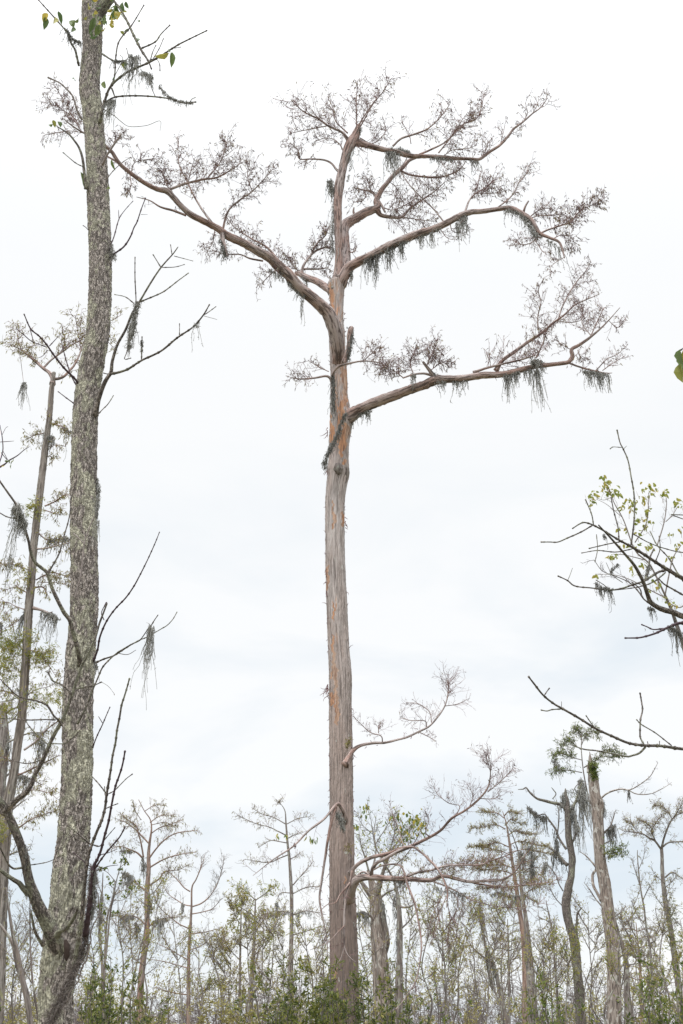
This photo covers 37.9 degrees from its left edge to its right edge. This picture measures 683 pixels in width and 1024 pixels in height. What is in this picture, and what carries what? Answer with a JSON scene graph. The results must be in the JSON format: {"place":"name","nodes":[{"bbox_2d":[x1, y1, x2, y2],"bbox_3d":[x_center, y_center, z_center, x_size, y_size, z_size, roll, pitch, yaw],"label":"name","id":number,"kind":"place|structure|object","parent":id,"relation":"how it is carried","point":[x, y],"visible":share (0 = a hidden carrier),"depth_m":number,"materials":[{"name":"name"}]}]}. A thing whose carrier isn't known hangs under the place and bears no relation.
{"place":"outdoors","nodes":[
{"label":"outdoors","id":0,"kind":"place"},
{"bbox_2d":[0,0,682,1023],"label":"sky","id":1,"kind":"structure","parent":0,"point":[450,508],"materials":[{"name":"white"}]},
{"bbox_3d":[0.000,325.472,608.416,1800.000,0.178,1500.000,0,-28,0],"label":"ground","id":2,"kind":"structure","parent":0,"visible":0},
{"bbox_2d":[0,912,27,1007],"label":"bare tree","id":3,"kind":"object","parent":2,"relation":"on","point":[10,940],"visible":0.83,"depth_m":9.67,"materials":[{"name":"grey plant"}]},
{"bbox_2d":[3,887,33,1023],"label":"bare tree","id":4,"kind":"object","parent":2,"relation":"on","point":[26,994],"visible":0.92,"depth_m":8.71,"materials":[{"name":"grey plant"}]},
{"bbox_2d":[9,897,40,1023],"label":"sapling","id":5,"kind":"object","parent":2,"relation":"on","point":[27,962],"visible":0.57,"depth_m":18.59,"materials":[{"name":"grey plant"}]},
{"bbox_2d":[0,685,51,862],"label":"cypress tree","id":6,"kind":"object","parent":2,"relation":"on","point":[4,733],"visible":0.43,"depth_m":19.98,"materials":[{"name":"green plant"}]},
{"bbox_2d":[13,896,41,1021],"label":"bare tree","id":7,"kind":"object","parent":2,"relation":"on","point":[30,938],"visible":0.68,"depth_m":8.23,"materials":[{"name":"grey plant"}]},
{"bbox_2d":[0,301,128,1023],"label":"cypress tree","id":8,"kind":"object","parent":2,"relation":"on","point":[26,641],"visible":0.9,"depth_m":14.75,"materials":[{"name":"brown plant"}]},
{"bbox_2d":[31,610,60,650],"bbox_3d":[-4.400,1.763,14.924,0.398,0.628,0.226,-3,-28,5],"label":"moss clump","id":9,"kind":"object","parent":8,"relation":"attached to","point":[54,617],"visible":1,"depth_m":14.96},
{"bbox_2d":[79,916,115,1011],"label":"sapling","id":10,"kind":"object","parent":2,"relation":"on","point":[98,947],"visible":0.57,"depth_m":16.77,"materials":[{"name":"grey plant"}]},
{"bbox_2d":[78,964,117,1023],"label":"shrub","id":11,"kind":"object","parent":2,"relation":"on","point":[104,1003],"visible":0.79,"depth_m":10.79,"materials":[{"name":"green plant"}]},
{"bbox_2d":[0,0,216,1023],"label":"tupelo tree","id":12,"kind":"object","parent":2,"relation":"on","point":[60,917],"visible":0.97,"depth_m":8.51,"materials":[{"name":"grey plant"}]},
{"bbox_2d":[0,502,30,593],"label":"moss clump","id":13,"kind":"object","parent":12,"relation":"attached to","point":[17,511],"visible":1,"depth_m":7.93,"materials":[{"name":"plant"}]},
{"bbox_2d":[42,861,102,1023],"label":"climbing vine","id":14,"kind":"object","parent":12,"relation":"attached to","point":[62,996],"visible":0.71,"depth_m":6.82,"materials":[{"name":"plant"}]},
{"bbox_2d":[90,478,101,548],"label":"moss clump","id":15,"kind":"object","parent":12,"relation":"attached to","point":[97,506],"visible":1,"depth_m":8.50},
{"bbox_2d":[120,54,141,102],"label":"moss clump","id":16,"kind":"object","parent":12,"relation":"attached to","point":[134,60],"visible":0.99,"depth_m":11.30,"materials":[{"name":"plant"}]},
{"bbox_2d":[124,301,144,357],"bbox_3d":[-1.997,-1.748,9.513,0.183,0.650,0.147,-16,-32,27],"label":"moss clump","id":17,"kind":"object","parent":12,"relation":"attached to","point":[132,328],"visible":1,"depth_m":9.53,"materials":[{"name":"plant"}]},
{"bbox_2d":[130,622,156,709],"bbox_3d":[-1.517,1.197,7.831,0.204,0.763,0.410,0,-28,0],"label":"moss clump","id":18,"kind":"object","parent":12,"relation":"attached to","point":[149,637],"visible":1,"depth_m":7.75,"materials":[{"name":"plant"}]},
{"bbox_2d":[85,951,149,1023],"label":"shrub","id":19,"kind":"object","parent":2,"relation":"on","point":[135,1014],"visible":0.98,"depth_m":10.24,"materials":[{"name":"green plant"}]},
{"bbox_2d":[96,852,140,1018],"bbox_3d":[-2.739,6.016,11.496,0.577,4.008,0.217,-3,-28,6],"label":"maple sapling","id":20,"kind":"object","parent":2,"relation":"on","point":[110,909],"visible":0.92,"depth_m":12.16,"materials":[{"name":"green plant"}]},
{"bbox_2d":[102,884,141,1018],"bbox_3d":[-4.082,9.042,17.820,0.810,4.600,0.531,0,-28,0],"label":"sapling","id":21,"kind":"object","parent":2,"relation":"on","point":[121,942],"visible":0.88,"depth_m":18.39,"materials":[{"name":"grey plant"}]},
{"bbox_2d":[80,957,169,1023],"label":"shrub","id":22,"kind":"object","parent":2,"relation":"on","point":[88,986],"visible":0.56,"depth_m":12.63,"materials":[{"name":"green plant"}]},
{"bbox_2d":[111,898,150,1023],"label":"sapling","id":23,"kind":"object","parent":2,"relation":"on","point":[137,916],"visible":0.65,"depth_m":30.14,"materials":[{"name":"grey plant"}]},
{"bbox_2d":[116,990,170,1023],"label":"shrub","id":24,"kind":"object","parent":2,"relation":"on","point":[152,1012],"visible":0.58,"depth_m":14.19,"materials":[{"name":"green plant"}]},
{"bbox_2d":[129,871,167,1023],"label":"sapling","id":25,"kind":"object","parent":2,"relation":"on","point":[149,911],"visible":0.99,"depth_m":19.12,"materials":[{"name":"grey plant"}]},
{"bbox_2d":[125,860,178,1022],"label":"sapling","id":26,"kind":"object","parent":2,"relation":"on","point":[137,941],"visible":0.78,"depth_m":23.23,"materials":[{"name":"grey plant"}]},
{"bbox_2d":[106,798,201,1023],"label":"cypress tree","id":27,"kind":"object","parent":2,"relation":"on","point":[148,871],"visible":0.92,"depth_m":40.09,"materials":[{"name":"grey plant"}]},
{"bbox_2d":[138,1000,215,1023],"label":"shrub","id":28,"kind":"object","parent":2,"relation":"on","point":[204,1010],"visible":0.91,"depth_m":13.49,"materials":[{"name":"green plant"}]},
{"bbox_2d":[158,902,200,1023],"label":"sapling","id":29,"kind":"object","parent":2,"relation":"on","point":[175,947],"visible":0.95,"depth_m":28.30,"materials":[{"name":"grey plant"}]},
{"bbox_2d":[144,849,226,1023],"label":"bare tree","id":30,"kind":"object","parent":2,"relation":"on","point":[188,1005],"visible":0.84,"depth_m":35.30,"materials":[{"name":"grey plant"}]},
{"bbox_2d":[179,927,221,1023],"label":"sapling","id":31,"kind":"object","parent":2,"relation":"on","point":[206,989],"visible":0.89,"depth_m":27.49,"materials":[{"name":"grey plant"}]},
{"bbox_2d":[195,921,243,1021],"bbox_3d":[-2.196,10.245,19.573,1.649,4.124,0.643,0,-28,0],"label":"sapling","id":32,"kind":"object","parent":2,"relation":"on","point":[215,950],"visible":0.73,"depth_m":20.27,"materials":[{"name":"grey plant"}]},
{"bbox_2d":[198,929,241,1023],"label":"sapling","id":33,"kind":"object","parent":2,"relation":"on","point":[216,958],"visible":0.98,"depth_m":17.20,"materials":[{"name":"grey plant"}]},
{"bbox_2d":[208,925,247,1008],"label":"sapling","id":34,"kind":"object","parent":2,"relation":"on","point":[228,956],"visible":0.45,"depth_m":27.57,"materials":[{"name":"green plant"}]},
{"bbox_2d":[213,885,259,1015],"bbox_3d":[-2.933,13.164,26.882,1.428,5.891,0.764,18,-33,-30],"label":"bare tree","id":35,"kind":"object","parent":2,"relation":"on","point":[232,906],"visible":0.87,"depth_m":27.90,"materials":[{"name":"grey plant"}]},
{"bbox_2d":[216,969,281,1023],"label":"shrub","id":36,"kind":"object","parent":2,"relation":"on","point":[242,990],"visible":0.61,"depth_m":16.08,"materials":[{"name":"green plant"}]},
{"bbox_2d":[226,889,271,1020],"bbox_3d":[-2.536,13.133,26.731,1.339,5.754,0.785,0,-28,0],"label":"sapling","id":37,"kind":"object","parent":2,"relation":"on","point":[239,938],"visible":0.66,"depth_m":27.41,"materials":[{"name":"green plant"}]},
{"bbox_2d":[232,895,272,1022],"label":"sapling","id":38,"kind":"object","parent":2,"relation":"on","point":[257,947],"visible":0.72,"depth_m":23.27,"materials":[{"name":"green plant"}]},
{"bbox_2d":[225,877,284,1021],"bbox_3d":[-3.248,17.169,36.106,2.394,7.595,1.500,0,-28,0],"label":"cypress tree","id":39,"kind":"object","parent":2,"relation":"on","point":[237,930],"visible":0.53,"depth_m":37.25,"materials":[{"name":"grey plant"}]},
{"bbox_2d":[236,901,283,1023],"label":"sapling","id":40,"kind":"object","parent":2,"relation":"on","point":[267,941],"visible":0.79,"depth_m":19.39,"materials":[{"name":"green plant"}]},
{"bbox_2d":[224,963,299,1023],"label":"shrub","id":41,"kind":"object","parent":2,"relation":"on","point":[253,996],"visible":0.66,"depth_m":13.42,"materials":[{"name":"green plant"}]},
{"bbox_2d":[249,889,291,1023],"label":"sapling","id":42,"kind":"object","parent":2,"relation":"on","point":[261,960],"visible":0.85,"depth_m":15.89,"materials":[{"name":"green plant"}]},
{"bbox_2d":[232,794,325,1021],"bbox_3d":[-2.110,14.418,33.253,3.480,9.830,1.154,0,-28,0],"label":"cypress tree","id":43,"kind":"object","parent":2,"relation":"on","point":[291,940],"visible":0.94,"depth_m":34.23,"materials":[{"name":"grey plant"}]},
{"bbox_2d":[268,984,295,1023],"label":"shrub","id":44,"kind":"object","parent":2,"relation":"on","point":[282,1010],"visible":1,"depth_m":9.79,"materials":[{"name":"green plant"}]},
{"bbox_2d":[268,920,302,1019],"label":"sapling","id":45,"kind":"object","parent":2,"relation":"on","point":[278,941],"visible":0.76,"depth_m":23.85,"materials":[{"name":"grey plant"}]},
{"bbox_2d":[257,953,352,1023],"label":"shrub","id":46,"kind":"object","parent":2,"relation":"on","point":[301,1005],"visible":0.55,"depth_m":12.59,"materials":[{"name":"green plant"}]},
{"bbox_2d":[288,910,329,1022],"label":"sapling","id":47,"kind":"object","parent":2,"relation":"on","point":[304,944],"visible":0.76,"depth_m":18.16,"materials":[{"name":"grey plant"}]},
{"bbox_2d":[298,953,353,1023],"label":"shrub","id":48,"kind":"object","parent":2,"relation":"on","point":[314,1013],"visible":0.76,"depth_m":11.69,"materials":[{"name":"green plant"}]},
{"bbox_2d":[33,60,633,1023],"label":"cypress tree","id":49,"kind":"object","parent":2,"relation":"on","point":[343,884],"visible":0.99,"depth_m":18.67,"materials":[{"name":"brown plant"}]},
{"bbox_2d":[321,412,347,474],"bbox_3d":[-0.122,-1.284,18.240,0.503,1.325,0.143,0,-28,0],"label":"moss clump","id":50,"kind":"object","parent":49,"relation":"attached to","point":[324,463],"visible":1,"depth_m":18.23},
{"bbox_2d":[361,241,408,289],"bbox_3d":[0.891,-5.093,20.376,1.066,1.145,0.372,-10,-30,19],"label":"moss clump","id":51,"kind":"object","parent":49,"relation":"attached to","point":[370,262],"visible":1,"depth_m":20.43,"materials":[{"name":"plant"}]},
{"bbox_2d":[383,147,409,190],"bbox_3d":[1.202,-7.622,22.037,0.554,1.330,0.499,24,-36,-37],"label":"moss clump","id":52,"kind":"object","parent":49,"relation":"attached to","point":[391,155],"visible":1,"depth_m":22.15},
{"bbox_2d":[502,369,521,403],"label":"moss clump","id":53,"kind":"object","parent":49,"relation":"attached to","point":[507,378],"visible":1,"depth_m":18.23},
{"bbox_2d":[528,358,550,411],"bbox_3d":[3.575,-2.272,18.038,0.404,1.234,0.352,0,-28,0],"label":"moss clump","id":54,"kind":"object","parent":49,"relation":"attached to","point":[536,376],"visible":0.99,"depth_m":18.12,"materials":[{"name":"plant"}]},
{"bbox_2d":[582,369,611,392],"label":"moss clump","id":55,"kind":"object","parent":49,"relation":"attached to","point":[600,377],"visible":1,"depth_m":17.84,"materials":[{"name":"plant"}]},
{"bbox_2d":[4,903,682,1023],"bbox_3d":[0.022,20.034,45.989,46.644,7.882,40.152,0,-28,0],"label":"undergrowth","id":56,"kind":"object","parent":2,"relation":"on","point":[366,1022],"visible":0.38,"depth_m":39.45,"materials":[{"name":"green plant"}]},
{"bbox_2d":[276,798,430,1023],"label":"bare tree","id":57,"kind":"object","parent":2,"relation":"on","point":[416,820],"visible":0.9,"depth_m":18.36,"materials":[{"name":"grey plant"}]},
{"bbox_2d":[332,971,391,1023],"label":"shrub","id":58,"kind":"object","parent":2,"relation":"on","point":[357,1014],"visible":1,"depth_m":10.73,"materials":[{"name":"green plant"}]},
{"bbox_2d":[356,898,372,1019],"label":"sapling","id":59,"kind":"object","parent":2,"relation":"on","point":[364,960],"visible":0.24,"depth_m":30.67,"materials":[{"name":"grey plant"}]},
{"bbox_2d":[355,870,397,1023],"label":"sapling","id":60,"kind":"object","parent":2,"relation":"on","point":[370,891],"visible":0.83,"depth_m":21.50,"materials":[{"name":"grey plant"}]},
{"bbox_2d":[351,957,410,1023],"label":"shrub","id":61,"kind":"object","parent":2,"relation":"on","point":[381,992],"visible":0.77,"depth_m":13.41,"materials":[{"name":"green plant"}]},
{"bbox_2d":[354,805,424,1023],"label":"swamp tree","id":62,"kind":"object","parent":2,"relation":"on","point":[380,930],"visible":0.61,"depth_m":24.08,"materials":[{"name":"brown plant"}]},
{"bbox_2d":[382,855,425,1023],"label":"cypress tree","id":63,"kind":"object","parent":2,"relation":"on","point":[398,969],"visible":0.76,"depth_m":23.62,"materials":[{"name":"grey plant"}]},
{"bbox_2d":[389,890,425,1016],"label":"sapling","id":64,"kind":"object","parent":2,"relation":"on","point":[411,929],"visible":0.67,"depth_m":26.10,"materials":[{"name":"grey plant"}]},
{"bbox_2d":[383,997,432,1023],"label":"shrub","id":65,"kind":"object","parent":2,"relation":"on","point":[406,1020],"visible":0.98,"depth_m":12.46,"materials":[{"name":"green plant"}]},
{"bbox_2d":[399,879,445,1023],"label":"sapling","id":66,"kind":"object","parent":2,"relation":"on","point":[427,937],"visible":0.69,"depth_m":18.82,"materials":[{"name":"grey plant"}]},
{"bbox_2d":[415,888,453,1021],"bbox_3d":[1.846,8.917,17.410,0.868,4.436,0.576,17,-33,-29],"label":"sapling","id":67,"kind":"object","parent":2,"relation":"on","point":[438,946],"visible":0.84,"depth_m":18.02,"materials":[{"name":"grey plant"}]},
{"bbox_2d":[399,973,473,1023],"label":"shrub","id":68,"kind":"object","parent":2,"relation":"on","point":[470,1001],"visible":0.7,"depth_m":16.18,"materials":[{"name":"green plant"}]},
{"bbox_2d":[420,899,462,1023],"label":"sapling","id":69,"kind":"object","parent":2,"relation":"on","point":[445,950],"visible":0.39,"depth_m":31.18,"materials":[{"name":"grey plant"}]},
{"bbox_2d":[425,915,472,1023],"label":"sapling","id":70,"kind":"object","parent":2,"relation":"on","point":[451,960],"visible":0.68,"depth_m":21.57,"materials":[{"name":"grey plant"}]},
{"bbox_2d":[439,890,476,1023],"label":"sapling","id":71,"kind":"object","parent":2,"relation":"on","point":[455,944],"visible":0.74,"depth_m":20.72,"materials":[{"name":"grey plant"}]},
{"bbox_2d":[434,893,485,1023],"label":"sapling","id":72,"kind":"object","parent":2,"relation":"on","point":[474,925],"visible":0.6,"depth_m":23.50,"materials":[{"name":"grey plant"}]},
{"bbox_2d":[450,906,489,1023],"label":"sapling","id":73,"kind":"object","parent":2,"relation":"on","point":[476,992],"visible":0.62,"depth_m":31.06,"materials":[{"name":"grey plant"}]},
{"bbox_2d":[467,897,507,1023],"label":"sapling","id":74,"kind":"object","parent":2,"relation":"on","point":[491,979],"visible":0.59,"depth_m":27.34,"materials":[{"name":"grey plant"}]},
{"bbox_2d":[466,900,508,1023],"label":"cypress tree","id":75,"kind":"object","parent":2,"relation":"on","point":[506,1020],"visible":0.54,"depth_m":30.99,"materials":[{"name":"grey plant"}]},
{"bbox_2d":[473,887,512,1022],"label":"sapling","id":76,"kind":"object","parent":2,"relation":"on","point":[497,939],"visible":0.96,"depth_m":21.29,"materials":[{"name":"green plant"}]},
{"bbox_2d":[481,891,522,1023],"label":"sapling","id":77,"kind":"object","parent":2,"relation":"on","point":[514,940],"visible":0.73,"depth_m":22.94,"materials":[{"name":"green plant"}]},
{"bbox_2d":[489,918,529,1023],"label":"cypress tree","id":78,"kind":"object","parent":2,"relation":"on","point":[508,984],"visible":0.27,"depth_m":42.14,"materials":[{"name":"grey plant"}]},
{"bbox_2d":[493,893,531,1023],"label":"sapling","id":79,"kind":"object","parent":2,"relation":"on","point":[518,949],"visible":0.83,"depth_m":22.27,"materials":[{"name":"green plant"}]},
{"bbox_2d":[465,801,561,1023],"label":"cypress tree","id":80,"kind":"object","parent":2,"relation":"on","point":[484,845],"visible":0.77,"depth_m":38.14,"materials":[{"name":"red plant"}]},
{"bbox_2d":[496,820,554,1023],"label":"cypress tree","id":81,"kind":"object","parent":2,"relation":"on","point":[529,978],"visible":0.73,"depth_m":33.39,"materials":[{"name":"brown plant"}]},
{"bbox_2d":[520,925,561,1022],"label":"sapling","id":82,"kind":"object","parent":2,"relation":"on","point":[541,958],"visible":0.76,"depth_m":26.58,"materials":[{"name":"green plant"}]},
{"bbox_2d":[525,908,564,1023],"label":"sapling","id":83,"kind":"object","parent":2,"relation":"on","point":[538,946],"visible":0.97,"depth_m":26.44,"materials":[{"name":"green plant"}]},
{"bbox_2d":[518,989,575,1023],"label":"shrub","id":84,"kind":"object","parent":2,"relation":"on","point":[555,1021],"visible":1,"depth_m":15.26,"materials":[{"name":"green plant"}]},
{"bbox_2d":[518,778,586,1023],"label":"dead tree","id":85,"kind":"object","parent":2,"relation":"on","point":[566,901],"visible":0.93,"depth_m":28.27,"materials":[{"name":"grey plant"}]},
{"bbox_2d":[566,804,582,851],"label":"moss clump","id":86,"kind":"object","parent":85,"relation":"attached to","point":[574,823],"visible":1,"depth_m":28.97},
{"bbox_2d":[575,788,592,850],"bbox_3d":[7.085,9.060,29.258,0.551,1.942,0.650,18,-33,-31],"label":"moss clump","id":87,"kind":"object","parent":85,"relation":"attached to","point":[583,803],"visible":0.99,"depth_m":29.28,"materials":[{"name":"plant"}]},
{"bbox_2d":[531,945,585,1023],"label":"shrub","id":88,"kind":"object","parent":2,"relation":"on","point":[543,1000],"visible":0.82,"depth_m":21.57,"materials":[{"name":"green plant"}]},
{"bbox_2d":[549,918,583,1023],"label":"sapling","id":89,"kind":"object","parent":2,"relation":"on","point":[559,940],"visible":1,"depth_m":20.93,"materials":[{"name":"green plant"}]},
{"bbox_2d":[571,889,605,1023],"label":"sapling","id":90,"kind":"object","parent":2,"relation":"on","point":[582,913],"visible":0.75,"depth_m":30.24,"materials":[{"name":"green plant"}]},
{"bbox_2d":[571,901,615,1023],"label":"sapling","id":91,"kind":"object","parent":2,"relation":"on","point":[597,937],"visible":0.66,"depth_m":27.15,"materials":[{"name":"green plant"}]},
{"bbox_2d":[528,348,682,757],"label":"ash tree","id":92,"kind":"object","parent":2,"relation":"on","point":[678,370],"visible":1,"depth_m":8.45,"materials":[{"name":"grey plant"}]},
{"bbox_2d":[545,722,682,947],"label":"cypress tree","id":93,"kind":"object","parent":2,"relation":"on","point":[570,741],"visible":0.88,"depth_m":32.06,"materials":[{"name":"green plant"}]},
{"bbox_2d":[598,900,644,1023],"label":"sapling","id":94,"kind":"object","parent":2,"relation":"on","point":[612,955],"visible":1,"depth_m":17.75,"materials":[{"name":"green plant"}]},
{"bbox_2d":[579,751,671,1023],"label":"dead tree","id":95,"kind":"object","parent":2,"relation":"on","point":[605,896],"visible":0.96,"depth_m":24.57,"materials":[{"name":"grey plant"}]},
{"bbox_2d":[614,870,645,988],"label":"sapling","id":96,"kind":"object","parent":2,"relation":"on","point":[621,922],"visible":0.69,"depth_m":24.64,"materials":[{"name":"green plant"}]},
{"bbox_2d":[585,475,682,650],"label":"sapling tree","id":97,"kind":"object","parent":2,"relation":"on","point":[608,492],"visible":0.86,"depth_m":12.60,"materials":[{"name":"green plant"}]},
{"bbox_2d":[616,904,653,1023],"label":"cypress tree","id":98,"kind":"object","parent":2,"relation":"on","point":[626,991],"visible":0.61,"depth_m":27.18,"materials":[{"name":"grey plant"}]},
{"bbox_2d":[618,923,661,1023],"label":"cypress tree","id":99,"kind":"object","parent":2,"relation":"on","point":[640,976],"visible":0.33,"depth_m":40.28,"materials":[{"name":"grey plant"}]},
{"bbox_2d":[630,902,666,1022],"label":"sapling","id":100,"kind":"object","parent":2,"relation":"on","point":[652,949],"visible":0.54,"depth_m":27.37,"materials":[{"name":"green plant"}]},
{"bbox_2d":[626,840,672,1023],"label":"bare tree","id":101,"kind":"object","parent":2,"relation":"on","point":[645,920],"visible":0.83,"depth_m":26.18,"materials":[{"name":"grey plant"}]},
{"bbox_2d":[618,796,682,1021],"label":"cypress tree","id":102,"kind":"object","parent":2,"relation":"on","point":[652,827],"visible":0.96,"depth_m":36.35,"materials":[{"name":"grey plant"}]},
{"bbox_2d":[631,931,669,1022],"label":"sapling","id":103,"kind":"object","parent":2,"relation":"on","point":[655,968],"visible":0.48,"depth_m":28.03,"materials":[{"name":"green plant"}]},
{"bbox_2d":[634,952,682,1023],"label":"shrub","id":104,"kind":"object","parent":2,"relation":"on","point":[658,1004],"visible":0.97,"depth_m":14.33,"materials":[{"name":"green plant"}]},
{"bbox_2d":[637,920,682,1018],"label":"sapling","id":105,"kind":"object","parent":2,"relation":"on","point":[677,957],"visible":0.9,"depth_m":16.88,"materials":[{"name":"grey plant"}]},
{"bbox_2d":[644,862,682,1023],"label":"sapling","id":106,"kind":"object","parent":2,"relation":"on","point":[664,901],"visible":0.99,"depth_m":17.30,"materials":[{"name":"grey plant"}]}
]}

